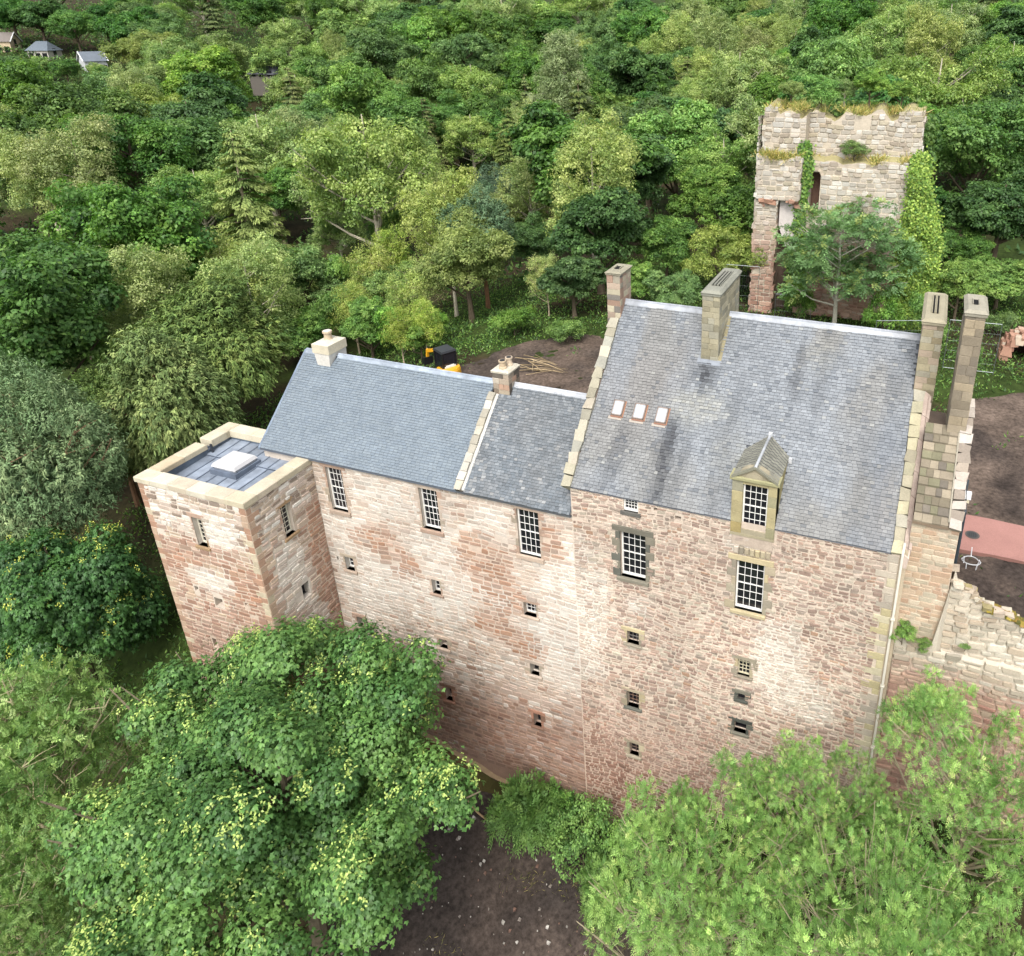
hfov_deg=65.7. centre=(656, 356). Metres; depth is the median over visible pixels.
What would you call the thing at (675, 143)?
broadleaf tree
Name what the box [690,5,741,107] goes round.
birch tree
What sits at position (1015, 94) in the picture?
broadleaf tree
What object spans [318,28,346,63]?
birch tree
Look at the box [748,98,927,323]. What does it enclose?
ruined tower
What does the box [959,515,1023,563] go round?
path
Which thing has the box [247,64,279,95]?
house
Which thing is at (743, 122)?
broadleaf tree
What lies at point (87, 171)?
birch tree
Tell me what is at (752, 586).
window
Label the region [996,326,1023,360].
rubble vault
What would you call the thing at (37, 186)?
birch tree
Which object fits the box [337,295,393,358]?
broadleaf tree
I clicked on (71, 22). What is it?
broadleaf tree
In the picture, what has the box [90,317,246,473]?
yew tree
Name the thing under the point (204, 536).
window
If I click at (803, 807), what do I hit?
shrub
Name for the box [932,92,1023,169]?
broadleaf tree
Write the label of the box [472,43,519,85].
broadleaf tree
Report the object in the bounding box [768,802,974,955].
ash tree
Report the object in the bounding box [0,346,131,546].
tree
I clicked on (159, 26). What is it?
broadleaf tree
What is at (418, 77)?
broadleaf tree
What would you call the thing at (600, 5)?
broadleaf tree
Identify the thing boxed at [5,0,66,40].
chestnut tree
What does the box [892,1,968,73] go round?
birch tree
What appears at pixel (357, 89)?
broadleaf tree
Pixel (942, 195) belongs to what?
chestnut tree
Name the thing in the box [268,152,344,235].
broadleaf tree
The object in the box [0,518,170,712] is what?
sycamore tree
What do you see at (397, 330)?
birch tree
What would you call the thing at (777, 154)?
dry grass
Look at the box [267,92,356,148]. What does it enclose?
broadleaf tree
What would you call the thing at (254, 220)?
spruce tree
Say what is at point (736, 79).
broadleaf tree
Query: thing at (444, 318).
broadleaf tree
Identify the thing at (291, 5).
broadleaf tree
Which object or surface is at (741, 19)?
oak tree
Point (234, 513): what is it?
stair tower
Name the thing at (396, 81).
oak tree
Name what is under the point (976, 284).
broadleaf tree
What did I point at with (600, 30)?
broadleaf tree
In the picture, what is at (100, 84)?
broadleaf tree
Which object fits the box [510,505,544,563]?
window
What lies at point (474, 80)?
broadleaf tree
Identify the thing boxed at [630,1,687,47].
broadleaf tree
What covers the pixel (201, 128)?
broadleaf tree
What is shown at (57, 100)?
broadleaf tree
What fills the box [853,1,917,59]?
broadleaf tree
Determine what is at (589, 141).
birch tree
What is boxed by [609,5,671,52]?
broadleaf tree
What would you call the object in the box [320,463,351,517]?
window
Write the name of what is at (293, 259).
broadleaf tree
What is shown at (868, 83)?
broadleaf tree
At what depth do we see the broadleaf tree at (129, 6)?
195.44 m
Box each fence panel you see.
[727,264,759,306]
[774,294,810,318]
[876,317,920,330]
[942,319,1002,374]
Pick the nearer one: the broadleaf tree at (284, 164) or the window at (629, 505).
the window at (629, 505)
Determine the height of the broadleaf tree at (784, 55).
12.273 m
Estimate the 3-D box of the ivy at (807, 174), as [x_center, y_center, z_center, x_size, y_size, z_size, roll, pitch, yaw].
[10.782,-9.743,58.344,2.878,12.967,0.969,8,25,18]
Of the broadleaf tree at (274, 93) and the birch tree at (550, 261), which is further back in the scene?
the broadleaf tree at (274, 93)
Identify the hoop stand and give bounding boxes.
[961,547,980,569]
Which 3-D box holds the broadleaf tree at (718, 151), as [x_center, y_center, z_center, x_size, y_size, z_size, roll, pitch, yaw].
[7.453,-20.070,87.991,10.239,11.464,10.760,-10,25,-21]
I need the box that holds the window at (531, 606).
[518,598,539,621]
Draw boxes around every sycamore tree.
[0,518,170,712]
[40,611,484,955]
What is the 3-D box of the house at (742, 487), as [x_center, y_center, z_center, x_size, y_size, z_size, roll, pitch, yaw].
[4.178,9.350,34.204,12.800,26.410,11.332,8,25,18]
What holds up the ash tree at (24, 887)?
on the ground at (154, 650)
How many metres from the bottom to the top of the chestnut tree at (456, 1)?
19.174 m
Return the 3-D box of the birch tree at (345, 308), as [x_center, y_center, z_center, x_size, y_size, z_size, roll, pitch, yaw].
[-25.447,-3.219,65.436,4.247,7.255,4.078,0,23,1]
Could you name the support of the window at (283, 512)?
in the stair tower at (234, 513)
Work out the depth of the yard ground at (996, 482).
37.13 m
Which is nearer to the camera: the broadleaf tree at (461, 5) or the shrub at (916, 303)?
the shrub at (916, 303)
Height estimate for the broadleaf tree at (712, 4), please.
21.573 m
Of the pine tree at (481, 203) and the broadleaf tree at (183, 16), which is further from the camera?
the broadleaf tree at (183, 16)
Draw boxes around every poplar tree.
[524,92,539,103]
[532,28,595,119]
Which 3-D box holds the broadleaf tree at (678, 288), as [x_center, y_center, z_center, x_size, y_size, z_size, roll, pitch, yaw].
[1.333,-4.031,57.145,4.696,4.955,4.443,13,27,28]
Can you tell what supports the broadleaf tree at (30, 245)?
on the ground at (154, 650)
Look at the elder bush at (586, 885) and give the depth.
31.67 m
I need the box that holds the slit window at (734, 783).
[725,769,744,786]
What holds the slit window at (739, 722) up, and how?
in the house at (742, 487)
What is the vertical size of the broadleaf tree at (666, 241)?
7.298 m
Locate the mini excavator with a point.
(445, 357)
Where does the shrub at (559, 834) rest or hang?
on the ground at (154, 650)
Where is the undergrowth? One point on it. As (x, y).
(533, 327)
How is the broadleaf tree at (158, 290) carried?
on the ground at (154, 650)
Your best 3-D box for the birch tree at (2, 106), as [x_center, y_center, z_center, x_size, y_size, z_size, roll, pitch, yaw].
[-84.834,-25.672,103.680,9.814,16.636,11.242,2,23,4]
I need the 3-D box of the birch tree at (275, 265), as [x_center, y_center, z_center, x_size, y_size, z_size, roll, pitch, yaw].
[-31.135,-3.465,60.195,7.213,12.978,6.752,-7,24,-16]
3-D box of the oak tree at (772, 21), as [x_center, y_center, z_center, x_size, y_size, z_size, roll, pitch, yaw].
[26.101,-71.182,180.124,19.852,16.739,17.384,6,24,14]
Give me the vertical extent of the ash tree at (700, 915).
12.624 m
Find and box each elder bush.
[482,766,563,859]
[577,850,633,934]
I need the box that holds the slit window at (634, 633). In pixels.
[621,625,644,649]
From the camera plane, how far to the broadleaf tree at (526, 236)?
70.77 m
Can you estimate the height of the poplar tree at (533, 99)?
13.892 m
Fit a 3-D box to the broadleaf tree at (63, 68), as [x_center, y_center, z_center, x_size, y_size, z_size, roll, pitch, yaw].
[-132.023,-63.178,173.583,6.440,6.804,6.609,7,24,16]
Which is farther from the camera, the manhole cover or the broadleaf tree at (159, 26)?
the broadleaf tree at (159, 26)
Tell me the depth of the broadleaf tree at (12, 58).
168.57 m
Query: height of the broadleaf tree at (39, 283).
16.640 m
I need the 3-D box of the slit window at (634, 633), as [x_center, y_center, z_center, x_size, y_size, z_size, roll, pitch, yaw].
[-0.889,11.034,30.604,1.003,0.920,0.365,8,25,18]
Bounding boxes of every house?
[0,32,22,52]
[24,41,62,59]
[76,51,108,71]
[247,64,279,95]
[258,329,587,823]
[560,263,947,824]
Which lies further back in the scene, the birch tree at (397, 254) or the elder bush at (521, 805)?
the birch tree at (397, 254)
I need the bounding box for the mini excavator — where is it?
[422,344,461,372]
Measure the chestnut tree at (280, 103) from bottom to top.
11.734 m
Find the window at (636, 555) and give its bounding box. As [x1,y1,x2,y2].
[611,523,654,586]
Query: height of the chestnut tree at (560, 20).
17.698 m
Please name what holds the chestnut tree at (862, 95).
on the ground at (154, 650)
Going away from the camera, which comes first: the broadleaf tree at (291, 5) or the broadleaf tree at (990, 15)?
the broadleaf tree at (990, 15)
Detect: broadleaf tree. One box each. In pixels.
[0,55,27,67]
[0,57,52,112]
[0,110,74,236]
[0,227,127,387]
[0,233,62,255]
[5,81,150,129]
[5,287,115,373]
[29,56,53,71]
[33,170,221,310]
[35,207,76,245]
[44,8,98,51]
[47,59,82,83]
[58,112,200,196]
[73,279,123,359]
[81,65,163,112]
[84,62,114,80]
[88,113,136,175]
[88,256,193,302]
[101,0,152,5]
[108,1,178,24]
[126,11,195,49]
[126,33,200,76]
[142,163,240,229]
[150,2,193,29]
[152,115,273,221]
[157,43,257,102]
[164,0,223,35]
[189,30,252,79]
[195,227,242,274]
[205,109,313,227]
[214,244,310,315]
[220,0,291,45]
[220,97,253,122]
[233,166,316,243]
[245,45,303,81]
[256,17,313,64]
[261,67,330,108]
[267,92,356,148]
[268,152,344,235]
[270,243,347,306]
[273,308,329,357]
[277,305,335,353]
[281,139,383,245]
[282,0,315,42]
[288,109,444,252]
[289,60,327,89]
[290,40,341,63]
[295,0,342,29]
[300,52,371,135]
[303,0,357,29]
[303,210,370,255]
[306,60,410,130]
[309,7,372,45]
[336,0,402,25]
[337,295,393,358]
[343,18,421,79]
[359,194,422,234]
[359,260,424,306]
[366,82,450,142]
[376,130,442,191]
[383,15,451,69]
[393,46,465,149]
[394,320,444,360]
[412,5,476,66]
[413,88,471,166]
[415,302,449,347]
[421,63,515,155]
[430,32,497,76]
[437,113,496,176]
[441,0,479,12]
[446,13,482,60]
[463,91,522,164]
[466,0,535,35]
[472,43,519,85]
[476,10,531,86]
[478,105,530,150]
[497,44,544,102]
[504,0,559,45]
[506,33,549,73]
[508,210,566,281]
[529,60,616,118]
[551,0,597,23]
[559,21,617,52]
[562,33,633,99]
[577,7,632,48]
[586,92,637,121]
[588,0,616,15]
[594,92,699,212]
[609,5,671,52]
[622,98,731,217]
[624,260,654,299]
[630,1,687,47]
[633,214,698,283]
[641,268,702,304]
[655,45,722,82]
[665,162,743,229]
[666,0,710,9]
[672,16,742,55]
[675,125,757,221]
[693,184,754,283]
[695,42,785,110]
[702,0,749,13]
[712,1,752,23]
[721,92,799,175]
[725,105,761,177]
[747,72,787,112]
[754,71,942,181]
[761,46,790,74]
[769,52,791,77]
[772,0,810,23]
[782,29,890,94]
[805,0,880,37]
[833,78,858,104]
[852,68,893,107]
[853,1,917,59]
[855,53,935,105]
[871,0,950,51]
[873,43,1016,129]
[888,80,917,110]
[905,0,991,80]
[924,98,1023,236]
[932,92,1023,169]
[934,256,989,322]
[936,0,998,63]
[939,227,994,277]
[953,43,994,74]
[965,33,1023,85]
[966,56,1023,88]
[968,253,1023,310]
[980,0,1023,42]
[988,85,1023,182]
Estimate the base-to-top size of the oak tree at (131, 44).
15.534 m
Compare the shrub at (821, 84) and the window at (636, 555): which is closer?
the window at (636, 555)
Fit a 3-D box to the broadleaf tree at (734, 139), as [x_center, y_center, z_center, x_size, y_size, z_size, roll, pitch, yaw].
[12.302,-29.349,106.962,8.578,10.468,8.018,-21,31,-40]
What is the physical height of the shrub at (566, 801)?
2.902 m
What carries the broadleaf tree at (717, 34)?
on the ground at (154, 650)
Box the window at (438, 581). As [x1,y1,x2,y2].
[426,575,444,598]
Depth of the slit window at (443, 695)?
35.94 m
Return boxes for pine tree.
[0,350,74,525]
[434,180,517,309]
[474,160,518,197]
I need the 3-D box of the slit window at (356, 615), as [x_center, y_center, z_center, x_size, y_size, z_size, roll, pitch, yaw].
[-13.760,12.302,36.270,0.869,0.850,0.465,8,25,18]
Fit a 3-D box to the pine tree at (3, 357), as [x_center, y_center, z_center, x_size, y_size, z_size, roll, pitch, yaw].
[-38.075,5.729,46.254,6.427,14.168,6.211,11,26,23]
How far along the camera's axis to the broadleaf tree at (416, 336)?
54.09 m
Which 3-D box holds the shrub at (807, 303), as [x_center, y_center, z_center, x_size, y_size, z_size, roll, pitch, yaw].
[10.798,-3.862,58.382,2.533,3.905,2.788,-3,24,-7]
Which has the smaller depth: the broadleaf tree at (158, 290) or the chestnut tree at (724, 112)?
the broadleaf tree at (158, 290)
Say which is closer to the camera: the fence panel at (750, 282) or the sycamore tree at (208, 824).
the sycamore tree at (208, 824)
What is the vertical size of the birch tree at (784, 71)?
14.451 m
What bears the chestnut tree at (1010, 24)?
on the ground at (154, 650)
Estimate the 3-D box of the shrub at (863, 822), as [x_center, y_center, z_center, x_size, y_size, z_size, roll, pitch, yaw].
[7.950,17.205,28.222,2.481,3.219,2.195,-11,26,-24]
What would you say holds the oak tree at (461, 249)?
on the ground at (154, 650)
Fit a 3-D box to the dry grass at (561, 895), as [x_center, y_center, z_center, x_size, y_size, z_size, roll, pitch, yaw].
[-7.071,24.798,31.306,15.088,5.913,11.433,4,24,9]
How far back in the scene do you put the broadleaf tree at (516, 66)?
158.80 m
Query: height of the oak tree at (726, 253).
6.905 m
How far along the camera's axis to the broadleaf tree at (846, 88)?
56.67 m
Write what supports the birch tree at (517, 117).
on the ground at (154, 650)
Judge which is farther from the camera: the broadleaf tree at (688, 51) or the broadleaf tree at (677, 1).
the broadleaf tree at (677, 1)
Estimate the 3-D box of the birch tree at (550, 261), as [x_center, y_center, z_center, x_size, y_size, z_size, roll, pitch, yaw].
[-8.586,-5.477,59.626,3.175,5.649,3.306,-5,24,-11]
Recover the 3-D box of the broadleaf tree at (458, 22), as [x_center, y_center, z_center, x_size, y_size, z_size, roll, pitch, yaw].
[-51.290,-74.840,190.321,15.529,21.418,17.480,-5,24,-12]
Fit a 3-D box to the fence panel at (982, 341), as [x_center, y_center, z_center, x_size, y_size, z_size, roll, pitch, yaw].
[19.825,-0.446,48.679,3.042,3.792,0.044,8,25,18]
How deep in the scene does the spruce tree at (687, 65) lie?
138.00 m
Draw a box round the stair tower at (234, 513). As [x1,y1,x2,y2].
[133,422,347,703]
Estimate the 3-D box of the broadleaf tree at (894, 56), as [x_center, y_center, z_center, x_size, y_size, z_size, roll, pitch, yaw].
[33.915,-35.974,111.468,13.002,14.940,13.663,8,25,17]
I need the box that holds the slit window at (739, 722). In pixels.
[728,716,753,738]
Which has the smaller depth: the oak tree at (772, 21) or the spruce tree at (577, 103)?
the spruce tree at (577, 103)
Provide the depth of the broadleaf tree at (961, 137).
73.12 m
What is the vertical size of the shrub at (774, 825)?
4.214 m
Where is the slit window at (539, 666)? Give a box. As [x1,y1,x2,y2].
[524,658,543,679]
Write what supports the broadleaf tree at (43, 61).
on the ground at (154, 650)
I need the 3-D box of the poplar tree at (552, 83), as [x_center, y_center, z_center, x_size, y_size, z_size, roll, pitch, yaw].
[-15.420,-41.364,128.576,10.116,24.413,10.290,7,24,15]
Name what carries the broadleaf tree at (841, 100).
on the ground at (154, 650)
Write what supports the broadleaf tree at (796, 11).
on the ground at (154, 650)
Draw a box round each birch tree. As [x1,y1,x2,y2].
[0,102,29,176]
[0,127,73,231]
[7,111,128,246]
[96,242,194,352]
[105,62,161,103]
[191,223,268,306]
[193,230,308,329]
[266,105,352,214]
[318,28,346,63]
[327,278,374,353]
[337,236,400,329]
[369,220,413,271]
[377,264,433,349]
[379,303,417,363]
[392,163,493,316]
[405,248,448,302]
[405,295,444,348]
[423,171,457,209]
[466,180,515,223]
[488,149,551,261]
[493,98,556,162]
[523,251,560,315]
[543,106,644,273]
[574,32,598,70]
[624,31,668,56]
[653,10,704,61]
[671,67,714,103]
[672,44,726,105]
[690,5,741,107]
[736,0,771,24]
[736,24,774,74]
[769,13,808,53]
[773,60,819,81]
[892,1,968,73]
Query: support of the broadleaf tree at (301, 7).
on the ground at (154, 650)
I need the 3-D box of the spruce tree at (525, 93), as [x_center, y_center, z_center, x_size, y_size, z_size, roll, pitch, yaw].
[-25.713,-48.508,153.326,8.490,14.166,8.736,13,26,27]
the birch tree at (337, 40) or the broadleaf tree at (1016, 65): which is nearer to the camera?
the broadleaf tree at (1016, 65)
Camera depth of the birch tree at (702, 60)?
147.53 m
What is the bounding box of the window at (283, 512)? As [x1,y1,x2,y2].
[276,496,299,542]
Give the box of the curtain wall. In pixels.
[870,564,1023,833]
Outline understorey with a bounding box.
[0,0,1023,374]
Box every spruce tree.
[195,0,247,77]
[210,131,318,317]
[279,68,303,158]
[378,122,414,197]
[413,98,452,187]
[486,107,544,225]
[516,74,532,105]
[549,79,593,217]
[674,56,694,94]
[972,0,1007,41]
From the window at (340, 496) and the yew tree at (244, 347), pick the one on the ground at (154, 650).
the yew tree at (244, 347)
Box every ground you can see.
[0,0,1023,955]
[307,773,648,955]
[460,334,603,392]
[946,393,1023,617]
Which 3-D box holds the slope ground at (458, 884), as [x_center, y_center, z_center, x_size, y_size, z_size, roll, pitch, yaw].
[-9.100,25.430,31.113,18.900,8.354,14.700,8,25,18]
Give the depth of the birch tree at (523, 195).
81.06 m
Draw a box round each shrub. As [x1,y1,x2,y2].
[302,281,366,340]
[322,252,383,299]
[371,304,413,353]
[487,303,540,335]
[543,318,588,342]
[545,787,588,833]
[547,790,613,884]
[599,805,675,868]
[728,779,801,881]
[779,787,829,855]
[783,283,817,318]
[797,73,842,107]
[838,792,904,847]
[840,139,871,159]
[861,287,906,329]
[888,619,919,644]
[906,290,950,340]
[916,101,940,117]
[916,637,932,653]
[943,808,1005,870]
[955,344,983,366]
[957,643,970,650]
[985,310,1020,336]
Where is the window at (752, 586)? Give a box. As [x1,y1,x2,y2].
[724,552,775,620]
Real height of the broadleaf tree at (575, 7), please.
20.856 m
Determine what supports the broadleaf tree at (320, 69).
on the ground at (154, 650)
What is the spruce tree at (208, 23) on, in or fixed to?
on the ground at (154, 650)
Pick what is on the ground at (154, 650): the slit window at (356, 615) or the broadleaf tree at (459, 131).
the broadleaf tree at (459, 131)
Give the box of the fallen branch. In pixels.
[456,786,486,818]
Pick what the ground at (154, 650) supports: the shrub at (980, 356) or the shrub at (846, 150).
the shrub at (980, 356)
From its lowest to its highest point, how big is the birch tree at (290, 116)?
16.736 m
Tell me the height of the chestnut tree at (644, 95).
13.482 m
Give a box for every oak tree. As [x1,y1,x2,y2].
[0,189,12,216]
[97,27,186,67]
[124,81,197,118]
[133,53,189,89]
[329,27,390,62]
[363,72,408,115]
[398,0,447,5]
[409,204,517,322]
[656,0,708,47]
[678,223,767,279]
[724,13,779,56]
[731,13,803,59]
[778,80,806,106]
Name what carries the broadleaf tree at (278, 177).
on the ground at (154, 650)
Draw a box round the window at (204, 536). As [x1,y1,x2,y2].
[186,512,210,551]
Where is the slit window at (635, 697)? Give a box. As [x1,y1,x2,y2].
[621,685,644,712]
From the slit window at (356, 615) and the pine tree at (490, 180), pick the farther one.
the pine tree at (490, 180)
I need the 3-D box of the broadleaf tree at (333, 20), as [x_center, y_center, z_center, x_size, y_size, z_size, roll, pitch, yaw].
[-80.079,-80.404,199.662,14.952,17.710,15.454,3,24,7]
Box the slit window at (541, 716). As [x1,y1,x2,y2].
[528,708,545,730]
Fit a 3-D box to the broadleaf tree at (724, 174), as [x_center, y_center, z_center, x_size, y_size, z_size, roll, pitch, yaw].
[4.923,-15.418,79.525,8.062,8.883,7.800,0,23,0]
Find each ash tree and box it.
[0,644,161,902]
[0,821,112,955]
[576,732,819,955]
[751,721,920,954]
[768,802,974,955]
[872,660,1023,952]
[913,877,1023,955]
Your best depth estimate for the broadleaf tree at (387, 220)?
90.47 m
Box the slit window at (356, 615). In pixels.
[352,612,367,629]
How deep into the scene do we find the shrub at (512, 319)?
55.63 m
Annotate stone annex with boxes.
[873,294,988,772]
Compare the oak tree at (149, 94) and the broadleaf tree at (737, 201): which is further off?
the oak tree at (149, 94)
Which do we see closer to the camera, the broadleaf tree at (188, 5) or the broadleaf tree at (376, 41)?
the broadleaf tree at (376, 41)
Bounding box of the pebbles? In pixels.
[341,815,672,954]
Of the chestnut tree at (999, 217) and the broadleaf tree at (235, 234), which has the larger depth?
the broadleaf tree at (235, 234)
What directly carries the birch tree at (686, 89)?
on the ground at (154, 650)
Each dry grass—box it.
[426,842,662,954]
[750,95,933,169]
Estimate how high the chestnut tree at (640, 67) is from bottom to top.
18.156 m
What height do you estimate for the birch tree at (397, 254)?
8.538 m
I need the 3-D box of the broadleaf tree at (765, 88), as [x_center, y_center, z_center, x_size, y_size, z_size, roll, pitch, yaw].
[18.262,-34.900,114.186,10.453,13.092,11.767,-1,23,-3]
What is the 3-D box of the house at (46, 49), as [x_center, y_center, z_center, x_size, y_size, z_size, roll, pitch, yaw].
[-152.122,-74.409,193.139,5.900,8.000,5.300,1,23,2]
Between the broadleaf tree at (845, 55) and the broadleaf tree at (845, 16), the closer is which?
the broadleaf tree at (845, 55)
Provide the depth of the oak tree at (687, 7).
198.08 m
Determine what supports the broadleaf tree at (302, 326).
on the ground at (154, 650)
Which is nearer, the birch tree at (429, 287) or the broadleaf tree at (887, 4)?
the birch tree at (429, 287)
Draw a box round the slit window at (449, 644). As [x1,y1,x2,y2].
[434,634,451,652]
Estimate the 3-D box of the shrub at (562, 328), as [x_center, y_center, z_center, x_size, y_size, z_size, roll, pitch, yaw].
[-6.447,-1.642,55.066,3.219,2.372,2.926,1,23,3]
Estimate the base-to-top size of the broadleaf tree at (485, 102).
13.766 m
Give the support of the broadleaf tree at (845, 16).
on the ground at (154, 650)
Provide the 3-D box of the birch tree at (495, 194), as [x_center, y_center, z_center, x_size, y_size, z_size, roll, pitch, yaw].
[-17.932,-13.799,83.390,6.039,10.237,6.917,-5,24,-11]
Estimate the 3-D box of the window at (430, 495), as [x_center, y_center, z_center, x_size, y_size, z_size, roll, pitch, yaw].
[-9.269,6.258,31.819,1.385,2.380,0.323,8,25,18]
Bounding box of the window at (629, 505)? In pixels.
[620,499,640,517]
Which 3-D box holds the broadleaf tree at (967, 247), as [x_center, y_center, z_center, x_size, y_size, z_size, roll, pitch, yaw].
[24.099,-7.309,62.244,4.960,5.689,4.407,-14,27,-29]
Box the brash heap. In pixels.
[515,354,563,374]
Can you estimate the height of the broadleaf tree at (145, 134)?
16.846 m
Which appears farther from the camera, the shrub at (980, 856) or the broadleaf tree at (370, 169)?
the broadleaf tree at (370, 169)
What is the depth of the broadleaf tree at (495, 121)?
128.15 m
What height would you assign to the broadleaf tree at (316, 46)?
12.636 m
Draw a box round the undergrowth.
[1,255,1023,955]
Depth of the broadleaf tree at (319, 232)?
85.51 m
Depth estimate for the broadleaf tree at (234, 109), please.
126.16 m
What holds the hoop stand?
on the ground at (154, 650)
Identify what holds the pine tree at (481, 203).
on the ground at (154, 650)
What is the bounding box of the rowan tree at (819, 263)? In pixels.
[769,194,927,323]
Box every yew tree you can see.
[68,366,157,506]
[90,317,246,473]
[126,262,296,420]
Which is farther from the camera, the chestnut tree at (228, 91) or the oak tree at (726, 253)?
the chestnut tree at (228, 91)
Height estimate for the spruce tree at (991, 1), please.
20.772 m
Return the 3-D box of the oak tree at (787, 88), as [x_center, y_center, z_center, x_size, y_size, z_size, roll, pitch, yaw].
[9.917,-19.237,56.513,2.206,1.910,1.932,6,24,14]
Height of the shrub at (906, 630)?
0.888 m
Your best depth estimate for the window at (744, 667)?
29.23 m
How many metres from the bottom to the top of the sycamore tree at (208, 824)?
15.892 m
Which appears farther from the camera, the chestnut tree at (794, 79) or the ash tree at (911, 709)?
the chestnut tree at (794, 79)
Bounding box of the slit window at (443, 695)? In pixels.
[439,682,456,704]
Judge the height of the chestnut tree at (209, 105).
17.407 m
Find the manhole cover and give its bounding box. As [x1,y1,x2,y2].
[965,531,979,538]
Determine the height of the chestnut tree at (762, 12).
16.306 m
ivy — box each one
[776,139,816,307]
[890,146,946,331]
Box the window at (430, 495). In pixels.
[413,483,444,536]
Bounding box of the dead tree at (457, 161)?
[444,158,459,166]
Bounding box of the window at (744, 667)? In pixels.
[731,653,757,681]
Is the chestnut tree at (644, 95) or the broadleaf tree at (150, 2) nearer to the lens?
the chestnut tree at (644, 95)
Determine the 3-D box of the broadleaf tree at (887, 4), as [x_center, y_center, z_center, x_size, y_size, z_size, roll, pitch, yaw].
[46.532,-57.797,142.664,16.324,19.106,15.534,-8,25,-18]
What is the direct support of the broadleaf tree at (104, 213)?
on the ground at (154, 650)
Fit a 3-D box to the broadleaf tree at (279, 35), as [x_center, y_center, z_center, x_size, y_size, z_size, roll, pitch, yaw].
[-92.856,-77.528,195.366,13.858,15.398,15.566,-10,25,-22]
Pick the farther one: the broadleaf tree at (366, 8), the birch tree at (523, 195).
the broadleaf tree at (366, 8)
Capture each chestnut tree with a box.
[0,0,25,45]
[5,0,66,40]
[78,0,121,44]
[93,5,162,48]
[139,86,233,155]
[175,71,254,119]
[274,93,320,126]
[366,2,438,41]
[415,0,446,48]
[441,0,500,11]
[499,99,668,257]
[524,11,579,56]
[535,255,607,317]
[545,184,657,294]
[610,131,676,233]
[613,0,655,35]
[615,44,678,100]
[626,90,658,114]
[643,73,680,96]
[654,95,748,192]
[676,1,716,25]
[740,4,789,17]
[754,75,912,141]
[763,74,812,112]
[783,24,867,71]
[805,0,879,10]
[931,185,965,233]
[939,168,1023,257]
[980,4,1023,56]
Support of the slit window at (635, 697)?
in the house at (742, 487)
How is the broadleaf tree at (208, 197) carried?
on the ground at (154, 650)
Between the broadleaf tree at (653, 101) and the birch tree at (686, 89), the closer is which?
the broadleaf tree at (653, 101)
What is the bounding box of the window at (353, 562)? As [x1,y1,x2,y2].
[340,553,357,574]
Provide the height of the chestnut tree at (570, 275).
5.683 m
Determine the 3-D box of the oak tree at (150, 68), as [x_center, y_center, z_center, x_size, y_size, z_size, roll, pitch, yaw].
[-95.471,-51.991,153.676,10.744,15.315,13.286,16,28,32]
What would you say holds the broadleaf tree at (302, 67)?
on the ground at (154, 650)
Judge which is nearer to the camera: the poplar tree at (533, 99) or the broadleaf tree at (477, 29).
the poplar tree at (533, 99)
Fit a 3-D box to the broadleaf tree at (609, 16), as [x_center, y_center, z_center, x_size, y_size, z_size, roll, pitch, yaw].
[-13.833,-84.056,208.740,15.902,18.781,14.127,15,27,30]
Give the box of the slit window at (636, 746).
[624,737,643,760]
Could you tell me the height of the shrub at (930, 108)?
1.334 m
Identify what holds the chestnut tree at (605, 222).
on the ground at (154, 650)
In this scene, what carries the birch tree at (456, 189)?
on the ground at (154, 650)
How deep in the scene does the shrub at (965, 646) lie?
25.44 m
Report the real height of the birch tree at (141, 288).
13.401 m
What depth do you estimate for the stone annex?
25.06 m
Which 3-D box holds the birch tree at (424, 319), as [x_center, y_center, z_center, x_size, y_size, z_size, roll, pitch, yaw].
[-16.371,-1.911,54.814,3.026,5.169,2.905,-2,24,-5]
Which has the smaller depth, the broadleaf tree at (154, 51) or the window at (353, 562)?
the window at (353, 562)
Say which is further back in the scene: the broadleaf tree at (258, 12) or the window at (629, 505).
the broadleaf tree at (258, 12)
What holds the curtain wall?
on the ground at (154, 650)
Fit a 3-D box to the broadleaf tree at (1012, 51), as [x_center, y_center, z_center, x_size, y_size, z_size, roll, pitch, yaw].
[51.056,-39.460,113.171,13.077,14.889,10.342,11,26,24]
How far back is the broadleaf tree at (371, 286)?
67.81 m
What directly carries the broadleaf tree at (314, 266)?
on the ground at (154, 650)
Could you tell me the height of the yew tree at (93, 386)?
10.188 m
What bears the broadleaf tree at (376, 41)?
on the ground at (154, 650)
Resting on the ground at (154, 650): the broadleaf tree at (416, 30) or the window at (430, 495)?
the broadleaf tree at (416, 30)
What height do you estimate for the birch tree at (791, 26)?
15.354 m

